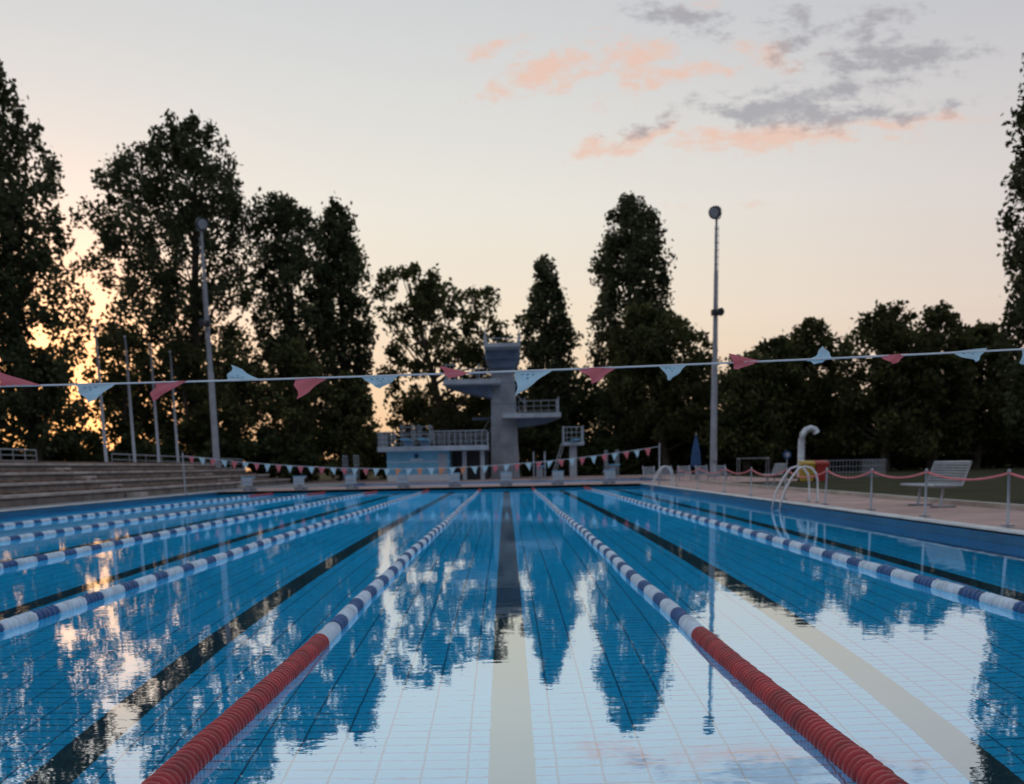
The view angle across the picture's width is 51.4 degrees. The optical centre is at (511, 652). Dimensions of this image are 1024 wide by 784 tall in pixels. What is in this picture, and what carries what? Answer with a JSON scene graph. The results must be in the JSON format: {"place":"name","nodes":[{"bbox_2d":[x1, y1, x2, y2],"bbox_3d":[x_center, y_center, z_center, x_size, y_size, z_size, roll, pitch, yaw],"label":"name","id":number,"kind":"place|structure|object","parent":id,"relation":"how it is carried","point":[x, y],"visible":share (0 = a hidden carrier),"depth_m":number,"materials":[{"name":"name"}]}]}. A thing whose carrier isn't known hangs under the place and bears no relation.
{"place":"outdoors","nodes":[
{"label":"outdoors","id":0,"kind":"place"},
{"bbox_2d":[443,328,560,478],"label":"diving tower","id":1,"kind":"structure","parent":0,"point":[499,392],"depth_m":81.68,"materials":[{"name":"concrete"}]},
{"bbox_2d":[0,487,1023,783],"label":"pool water","id":2,"kind":"structure","parent":0,"point":[510,637],"depth_m":6.72,"materials":[{"name":"blue liquid"}]},
{"bbox_2d":[0,493,273,526],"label":"lane rope","id":3,"kind":"object","parent":2,"relation":"on","point":[79,516],"visible":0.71,"depth_m":30.31,"materials":[{"name":"white plastic"}]},
{"bbox_2d":[0,491,325,541],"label":"lane rope","id":4,"kind":"object","parent":2,"relation":"on","point":[28,535],"visible":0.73,"depth_m":24.41,"materials":[{"name":"white plastic"}]},
{"bbox_2d":[0,490,377,568],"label":"lane rope","id":5,"kind":"object","parent":2,"relation":"on","point":[25,560],"visible":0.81,"depth_m":17.88,"materials":[{"name":"white plastic"}]},
{"bbox_2d":[0,489,429,631],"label":"lane rope","id":6,"kind":"object","parent":2,"relation":"on","point":[6,624],"visible":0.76,"depth_m":10.80,"materials":[{"name":"blue plastic"}]},
{"bbox_2d":[141,488,480,783],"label":"lane rope","id":7,"kind":"object","parent":2,"relation":"on","point":[192,758],"visible":0.98,"depth_m":5.17,"materials":[{"name":"red plastic"}]},
{"bbox_2d":[532,487,908,783],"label":"lane rope","id":8,"kind":"object","parent":2,"relation":"on","point":[855,762],"visible":0.98,"depth_m":4.93,"materials":[{"name":"red plastic"}]},
{"bbox_2d":[584,486,1023,613],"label":"lane rope","id":9,"kind":"object","parent":2,"relation":"on","point":[1015,605],"visible":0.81,"depth_m":10.67,"materials":[{"name":"blue plastic"}]},
{"bbox_2d":[0,474,1023,536],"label":"pool deck paving","id":10,"kind":"structure","parent":0,"point":[995,517],"depth_m":35.89,"materials":[{"name":"beige concrete"}]},
{"bbox_2d":[241,477,256,490],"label":"starting block","id":11,"kind":"structure","parent":10,"relation":"on","point":[246,482],"depth_m":51.26,"materials":[{"name":"white plastic"}]},
{"bbox_2d":[293,476,307,489],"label":"starting block","id":12,"kind":"structure","parent":10,"relation":"on","point":[298,481],"depth_m":51.26,"materials":[{"name":"white plastic"}]},
{"bbox_2d":[340,455,359,481],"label":"diving board","id":13,"kind":"object","parent":10,"relation":"on","point":[350,473],"visible":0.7,"depth_m":76.47,"materials":[{"name":"metal"}]},
{"bbox_2d":[345,475,358,488],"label":"starting block","id":14,"kind":"structure","parent":10,"relation":"on","point":[350,480],"depth_m":51.27,"materials":[{"name":"white plastic"}]},
{"bbox_2d":[397,474,409,487],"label":"starting block","id":15,"kind":"structure","parent":10,"relation":"on","point":[402,479],"depth_m":51.27,"materials":[{"name":"white plastic"}]},
{"bbox_2d":[386,451,452,481],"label":"walls","id":16,"kind":"structure","parent":10,"relation":"on","point":[436,460],"depth_m":76.79,"materials":[{"name":"blue paint"}]},
{"bbox_2d":[410,454,422,460],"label":"sign mark","id":17,"kind":"object","parent":16,"relation":"attached to","point":[416,455],"visible":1,"depth_m":76.69,"materials":[{"name":"blue paint"}]},
{"bbox_2d":[182,443,661,494],"bbox_3d":[-3.908,-7.964,46.096,20.800,1.800,0.200,-1,10,0],"label":"backstroke flag line","id":18,"kind":"object","parent":10,"relation":"on","point":[408,470],"visible":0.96,"depth_m":46.08,"materials":[{"name":"multicoloured fabric"}]},
{"bbox_2d":[377,445,488,479],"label":"terrace","id":19,"kind":"structure","parent":10,"relation":"on","point":[467,456],"depth_m":77.09,"materials":[{"name":"concrete"}]},
{"bbox_2d":[377,425,488,446],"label":"railings and boards","id":20,"kind":"object","parent":19,"relation":"on","point":[423,441],"visible":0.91,"depth_m":75.52,"materials":[{"name":"white metal"}]},
{"bbox_2d":[448,473,460,486],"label":"starting block","id":21,"kind":"structure","parent":10,"relation":"on","point":[454,478],"depth_m":51.28,"materials":[{"name":"white plastic"}]},
{"bbox_2d":[335,477,665,486],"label":"diving pool basin","id":22,"kind":"object","parent":10,"relation":"in","point":[476,482],"visible":0.16,"depth_m":75.02,"materials":[{"name":"tile"}]},
{"bbox_2d":[359,479,651,485],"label":"diving pool water","id":23,"kind":"structure","parent":22,"relation":"in","point":[508,482],"depth_m":71.56,"materials":[{"name":"blue liquid"}]},
{"bbox_2d":[500,472,512,485],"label":"starting block","id":24,"kind":"structure","parent":10,"relation":"on","point":[506,477],"depth_m":51.28,"materials":[{"name":"white plastic"}]},
{"bbox_2d":[0,346,1023,401],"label":"backstroke flag line","id":25,"kind":"object","parent":10,"relation":"on","point":[524,379],"visible":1,"depth_m":6.79,"materials":[{"name":"multicoloured fabric"}]},
{"bbox_2d":[0,483,1023,535],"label":"pool rim","id":26,"kind":"object","parent":10,"relation":"on","point":[957,524],"visible":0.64,"depth_m":30.96,"materials":[{"name":"tile"}]},
{"bbox_2d":[0,484,1023,546],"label":"swimming pool basin","id":27,"kind":"object","parent":10,"relation":"in","point":[1008,539],"visible":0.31,"depth_m":22.05,"materials":[{"name":"tile"}]},
{"bbox_2d":[533,452,545,478],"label":"diving board","id":28,"kind":"object","parent":10,"relation":"on","point":[539,473],"visible":0.92,"depth_m":76.34,"materials":[{"name":"concrete"}]},
{"bbox_2d":[551,471,563,484],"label":"starting block","id":29,"kind":"structure","parent":10,"relation":"on","point":[557,476],"depth_m":51.29,"materials":[{"name":"white plastic"}]},
{"bbox_2d":[551,425,583,477],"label":"springboard stand","id":30,"kind":"object","parent":10,"relation":"on","point":[572,454],"visible":0.94,"depth_m":78.44,"materials":[{"name":"concrete"}]},
{"bbox_2d":[602,470,614,483],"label":"starting block","id":31,"kind":"structure","parent":10,"relation":"on","point":[609,475],"depth_m":51.29,"materials":[{"name":"white plastic"}]},
{"bbox_2d":[604,450,619,476],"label":"diving board","id":32,"kind":"object","parent":10,"relation":"on","point":[615,466],"visible":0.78,"depth_m":76.22,"materials":[{"name":"concrete"}]},
{"bbox_2d":[642,466,658,481],"bbox_3d":[7.293,-9.448,56.100,0.650,0.815,1.737,-1,10,0],"label":"sun lounger","id":33,"kind":"object","parent":10,"relation":"on","point":[646,475],"visible":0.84,"depth_m":56.56,"materials":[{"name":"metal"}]},
{"bbox_2d":[651,466,673,488],"bbox_3d":[6.467,-7.096,45.774,0.970,1.895,0.690,-1,10,0],"label":"pool ladder","id":34,"kind":"object","parent":10,"relation":"on","point":[669,468],"visible":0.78,"depth_m":45.47,"materials":[{"name":"silver metal"}]},
{"bbox_2d":[660,466,675,481],"bbox_3d":[8.242,-9.502,56.299,0.650,0.815,1.737,-1,10,0],"label":"sun lounger","id":35,"kind":"object","parent":10,"relation":"on","point":[666,473],"visible":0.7,"depth_m":56.75,"materials":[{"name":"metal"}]},
{"bbox_2d":[678,465,694,480],"bbox_3d":[9.193,-9.487,56.103,0.650,0.815,1.737,-1,10,0],"label":"sun lounger","id":36,"kind":"object","parent":10,"relation":"on","point":[690,474],"visible":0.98,"depth_m":56.57,"materials":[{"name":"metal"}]},
{"bbox_2d":[691,433,700,478],"bbox_3d":[10.547,-11.262,61.031,0.600,2.650,0.600,-1,10,0],"label":"closed parasol","id":37,"kind":"object","parent":10,"relation":"on","point":[695,458],"visible":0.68,"depth_m":60.82,"materials":[{"name":"fabric"}]},
{"bbox_2d":[695,465,712,480],"bbox_3d":[10.142,-9.541,56.303,0.650,0.815,1.737,-1,10,0],"label":"sun lounger","id":38,"kind":"object","parent":10,"relation":"on","point":[700,474],"visible":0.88,"depth_m":56.73,"materials":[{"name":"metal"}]},
{"bbox_2d":[708,206,723,476],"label":"floodlight mast","id":39,"kind":"object","parent":10,"relation":"on","point":[715,212],"visible":0.98,"depth_m":67.64,"materials":[{"name":"metal"}]},
{"bbox_2d":[713,465,731,479],"bbox_3d":[11.093,-9.526,56.108,0.650,0.815,1.737,-1,10,0],"label":"sun lounger","id":40,"kind":"object","parent":10,"relation":"on","point":[721,472],"visible":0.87,"depth_m":56.57,"materials":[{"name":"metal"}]},
{"bbox_2d":[771,465,819,509],"bbox_3d":[6.586,-3.402,24.772,0.970,1.895,0.840,-1,10,0],"label":"pool ladder","id":41,"kind":"object","parent":10,"relation":"on","point":[792,476],"visible":0.74,"depth_m":24.41,"materials":[{"name":"silver metal"}]},
{"bbox_2d":[674,467,1023,527],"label":"chain barrier","id":42,"kind":"object","parent":10,"relation":"on","point":[1009,473],"visible":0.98,"depth_m":19.05,"materials":[{"name":"metal"}]},
{"bbox_2d":[900,461,972,507],"bbox_3d":[8.410,-3.363,21.185,0.724,0.895,1.794,-1,10,0],"label":"park bench","id":43,"kind":"object","parent":10,"relation":"on","point":[938,484],"visible":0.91,"depth_m":20.97,"materials":[{"name":"metal"}]},
{"bbox_2d":[0,0,1023,470],"label":"sky","id":44,"kind":"structure","parent":0,"point":[852,154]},
{"bbox_2d":[246,460,1023,503],"bbox_3d":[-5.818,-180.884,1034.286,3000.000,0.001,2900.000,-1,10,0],"label":"ground","id":45,"kind":"structure","parent":0,"point":[991,490],"depth_m":43.23,"materials":[{"name":"beige concrete"}]},
{"bbox_2d":[0,61,89,460],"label":"poplar tree","id":46,"kind":"object","parent":45,"relation":"on","point":[36,405],"visible":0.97,"depth_m":70.89,"materials":[{"name":"green plant"}]},
{"bbox_2d":[0,344,93,456],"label":"broadleaf tree","id":47,"kind":"object","parent":45,"relation":"on","point":[34,350],"visible":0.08,"depth_m":79.56,"materials":[{"name":"green plant"}]},
{"bbox_2d":[94,326,107,461],"bbox_3d":[-21.783,-12.861,56.506,0.220,8.640,0.209,-1,10,0],"label":"flagpole","id":48,"kind":"object","parent":45,"relation":"on","point":[102,411],"visible":0.67,"depth_m":56.42,"materials":[{"name":"white metal"}]},
{"bbox_2d":[74,320,163,460],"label":"broadleaf tree","id":49,"kind":"object","parent":45,"relation":"on","point":[120,420],"visible":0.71,"depth_m":80.44,"materials":[{"name":"green plant"}]},
{"bbox_2d":[123,336,135,461],"bbox_3d":[-21.655,-13.557,60.446,0.220,8.640,0.209,-1,10,0],"label":"flagpole","id":50,"kind":"object","parent":45,"relation":"on","point":[131,415],"visible":0.71,"depth_m":60.32,"materials":[{"name":"white metal"}]},
{"bbox_2d":[0,461,290,507],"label":"spectator terrace","id":51,"kind":"structure","parent":45,"relation":"on","point":[25,483],"depth_m":44.98,"materials":[{"name":"concrete"}]},
{"bbox_2d":[0,448,36,460],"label":"terrace railing","id":52,"kind":"object","parent":51,"relation":"on","point":[13,455],"visible":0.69,"depth_m":49.19,"materials":[{"name":"metal"}]},
{"bbox_2d":[111,453,242,468],"bbox_3d":[-20.276,-11.687,65.857,0.054,1.228,14.545,2,10,15],"label":"terrace railing","id":53,"kind":"object","parent":51,"relation":"on","point":[230,463],"visible":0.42,"depth_m":64.10,"materials":[{"name":"metal"}]},
{"bbox_2d":[149,344,159,461],"bbox_3d":[-21.578,-14.252,64.386,0.220,8.640,0.209,-1,10,0],"label":"flagpole","id":54,"kind":"object","parent":45,"relation":"on","point":[155,419],"visible":0.69,"depth_m":64.30,"materials":[{"name":"white metal"}]},
{"bbox_2d":[0,422,320,482],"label":"hedge","id":55,"kind":"object","parent":45,"relation":"on","point":[295,456],"visible":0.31,"depth_m":77.39,"materials":[{"name":"green plant"}]},
{"bbox_2d":[66,108,279,455],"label":"broadleaf tree","id":56,"kind":"object","parent":45,"relation":"on","point":[179,226],"visible":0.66,"depth_m":83.70,"materials":[{"name":"green plant"}]},
{"bbox_2d":[169,351,178,462],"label":"flagpole","id":57,"kind":"object","parent":45,"relation":"on","point":[175,426],"visible":0.63,"depth_m":68.21,"materials":[{"name":"white metal"}]},
{"bbox_2d":[136,339,229,455],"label":"broadleaf tree","id":58,"kind":"object","parent":45,"relation":"on","point":[188,356],"visible":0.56,"depth_m":81.98,"materials":[{"name":"green plant"}]},
{"bbox_2d":[15,424,385,479],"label":"distant tree row","id":59,"kind":"object","parent":45,"relation":"on","point":[312,476],"visible":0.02,"depth_m":102.31,"materials":[{"name":"green plant"}]},
{"bbox_2d":[195,217,220,467],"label":"floodlight mast","id":60,"kind":"object","parent":45,"relation":"on","point":[202,224],"visible":0.91,"depth_m":67.47,"materials":[{"name":"metal"}]},
{"bbox_2d":[179,326,276,469],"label":"broadleaf tree","id":61,"kind":"object","parent":45,"relation":"on","point":[234,390],"visible":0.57,"depth_m":79.01,"materials":[{"name":"green plant"}]},
{"bbox_2d":[242,191,338,481],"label":"broadleaf tree","id":62,"kind":"object","parent":45,"relation":"on","point":[293,252],"visible":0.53,"depth_m":87.06,"materials":[{"name":"green plant"}]},
{"bbox_2d":[254,335,344,482],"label":"broadleaf tree","id":63,"kind":"object","parent":45,"relation":"on","point":[289,358],"visible":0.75,"depth_m":80.46,"materials":[{"name":"green plant"}]},
{"bbox_2d":[308,191,379,480],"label":"poplar tree","id":64,"kind":"object","parent":45,"relation":"on","point":[345,255],"visible":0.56,"depth_m":90.28,"materials":[{"name":"green plant"}]},
{"bbox_2d":[315,367,382,478],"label":"broadleaf tree","id":65,"kind":"object","parent":45,"relation":"on","point":[350,434],"visible":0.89,"depth_m":82.19,"materials":[{"name":"green plant"}]},
{"bbox_2d":[369,261,530,445],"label":"maple tree","id":66,"kind":"object","parent":45,"relation":"on","point":[426,300],"visible":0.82,"depth_m":87.85,"materials":[{"name":"green plant"}]},
{"bbox_2d":[516,253,583,466],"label":"poplar tree","id":67,"kind":"object","parent":45,"relation":"on","point":[542,350],"visible":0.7,"depth_m":93.92,"materials":[{"name":"green plant"}]},
{"bbox_2d":[580,191,678,449],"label":"poplar tree","id":68,"kind":"object","parent":45,"relation":"on","point":[636,249],"visible":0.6,"depth_m":94.64,"materials":[{"name":"green plant"}]},
{"bbox_2d":[600,298,727,473],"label":"linden tree","id":69,"kind":"object","parent":45,"relation":"on","point":[646,335],"visible":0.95,"depth_m":87.62,"materials":[{"name":"green plant"}]},
{"bbox_2d":[329,414,1023,480],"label":"hedge","id":70,"kind":"object","parent":45,"relation":"on","point":[546,442],"visible":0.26,"depth_m":91.20,"materials":[{"name":"green plant"}]},
{"bbox_2d":[391,355,1008,475],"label":"distant tree row","id":71,"kind":"object","parent":45,"relation":"on","point":[581,414],"visible":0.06,"depth_m":104.62,"materials":[{"name":"green plant"}]},
{"bbox_2d":[695,350,795,473],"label":"linden tree","id":72,"kind":"object","parent":45,"relation":"on","point":[747,424],"visible":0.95,"depth_m":81.76,"materials":[{"name":"green plant"}]},
{"bbox_2d":[737,457,768,479],"bbox_3d":[12.348,-9.407,54.539,1.560,1.176,0.590,-1,10,0],"label":"goal","id":73,"kind":"object","parent":45,"relation":"on","point":[752,458],"visible":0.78,"depth_m":54.28,"materials":[{"name":"white metal"}]},
{"bbox_2d":[723,334,818,472],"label":"linden tree","id":74,"kind":"object","parent":45,"relation":"on","point":[797,404],"visible":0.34,"depth_m":83.67,"materials":[{"name":"green plant"}]},
{"bbox_2d":[762,463,786,484],"bbox_3d":[11.123,-7.633,45.427,0.724,0.895,1.844,-1,10,0],"label":"park bench","id":75,"kind":"object","parent":45,"relation":"on","point":[778,468],"visible":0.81,"depth_m":45.23,"materials":[{"name":"metal"}]},
{"bbox_2d":[783,451,790,467],"bbox_3d":[14.780,-10.094,57.179,0.440,1.517,0.100,-1,10,0],"label":"round sign","id":76,"kind":"object","parent":45,"relation":"on","point":[786,455],"visible":0.89,"depth_m":57.06,"materials":[{"name":"metal"}]},
{"bbox_2d":[797,461,815,480],"bbox_3d":[14.071,-8.694,50.842,0.660,0.975,0.840,-1,10,0],"label":"wheelie bin","id":77,"kind":"object","parent":45,"relation":"on","point":[809,464],"visible":0.74,"depth_m":50.54,"materials":[{"name":"plastic"}]},
{"bbox_2d":[797,425,819,477],"bbox_3d":[16.440,-11.161,59.052,1.192,2.905,0.409,-1,10,0],"label":"ventilation pipe","id":78,"kind":"object","parent":45,"relation":"on","point":[805,431],"visible":0.83,"depth_m":58.81,"materials":[{"name":"metal"}]},
{"bbox_2d":[781,316,855,462],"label":"linden tree","id":79,"kind":"object","parent":45,"relation":"on","point":[825,446],"visible":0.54,"depth_m":85.51,"materials":[{"name":"green plant"}]},
{"bbox_2d":[813,460,829,480],"bbox_3d":[14.721,-8.707,50.843,0.660,0.975,0.840,-1,10,0],"label":"wheelie bin","id":80,"kind":"object","parent":45,"relation":"on","point":[821,466],"visible":0.58,"depth_m":50.50,"materials":[{"name":"plastic"}]},
{"bbox_2d":[825,459,886,477],"bbox_3d":[19.572,-10.278,59.276,2.777,0.965,5.540,8,14,43],"label":"metal fence","id":81,"kind":"object","parent":45,"relation":"on","point":[870,464],"visible":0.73,"depth_m":58.26,"materials":[{"name":"grey metal"}]},
{"bbox_2d":[698,480,1023,510],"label":"lawn kerb","id":82,"kind":"structure","parent":45,"relation":"on","point":[961,502],"depth_m":25.35,"materials":[{"name":"concrete"}]},
{"bbox_2d":[829,299,952,470],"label":"linden tree","id":83,"kind":"object","parent":45,"relation":"on","point":[886,333],"visible":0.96,"depth_m":81.73,"materials":[{"name":"green plant"}]},
{"bbox_2d":[878,299,1001,469],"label":"linden tree","id":84,"kind":"object","parent":45,"relation":"on","point":[956,367],"visible":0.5,"depth_m":83.10,"materials":[{"name":"green plant"}]},
{"bbox_2d":[938,318,1018,468],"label":"linden tree","id":85,"kind":"object","parent":45,"relation":"on","point":[992,428],"visible":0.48,"depth_m":85.54,"materials":[{"name":"green plant"}]},
{"bbox_2d":[993,53,1023,443],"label":"poplar tree","id":86,"kind":"object","parent":45,"relation":"on","point":[1015,320],"visible":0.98,"depth_m":67.29,"materials":[{"name":"green plant"}]}
]}

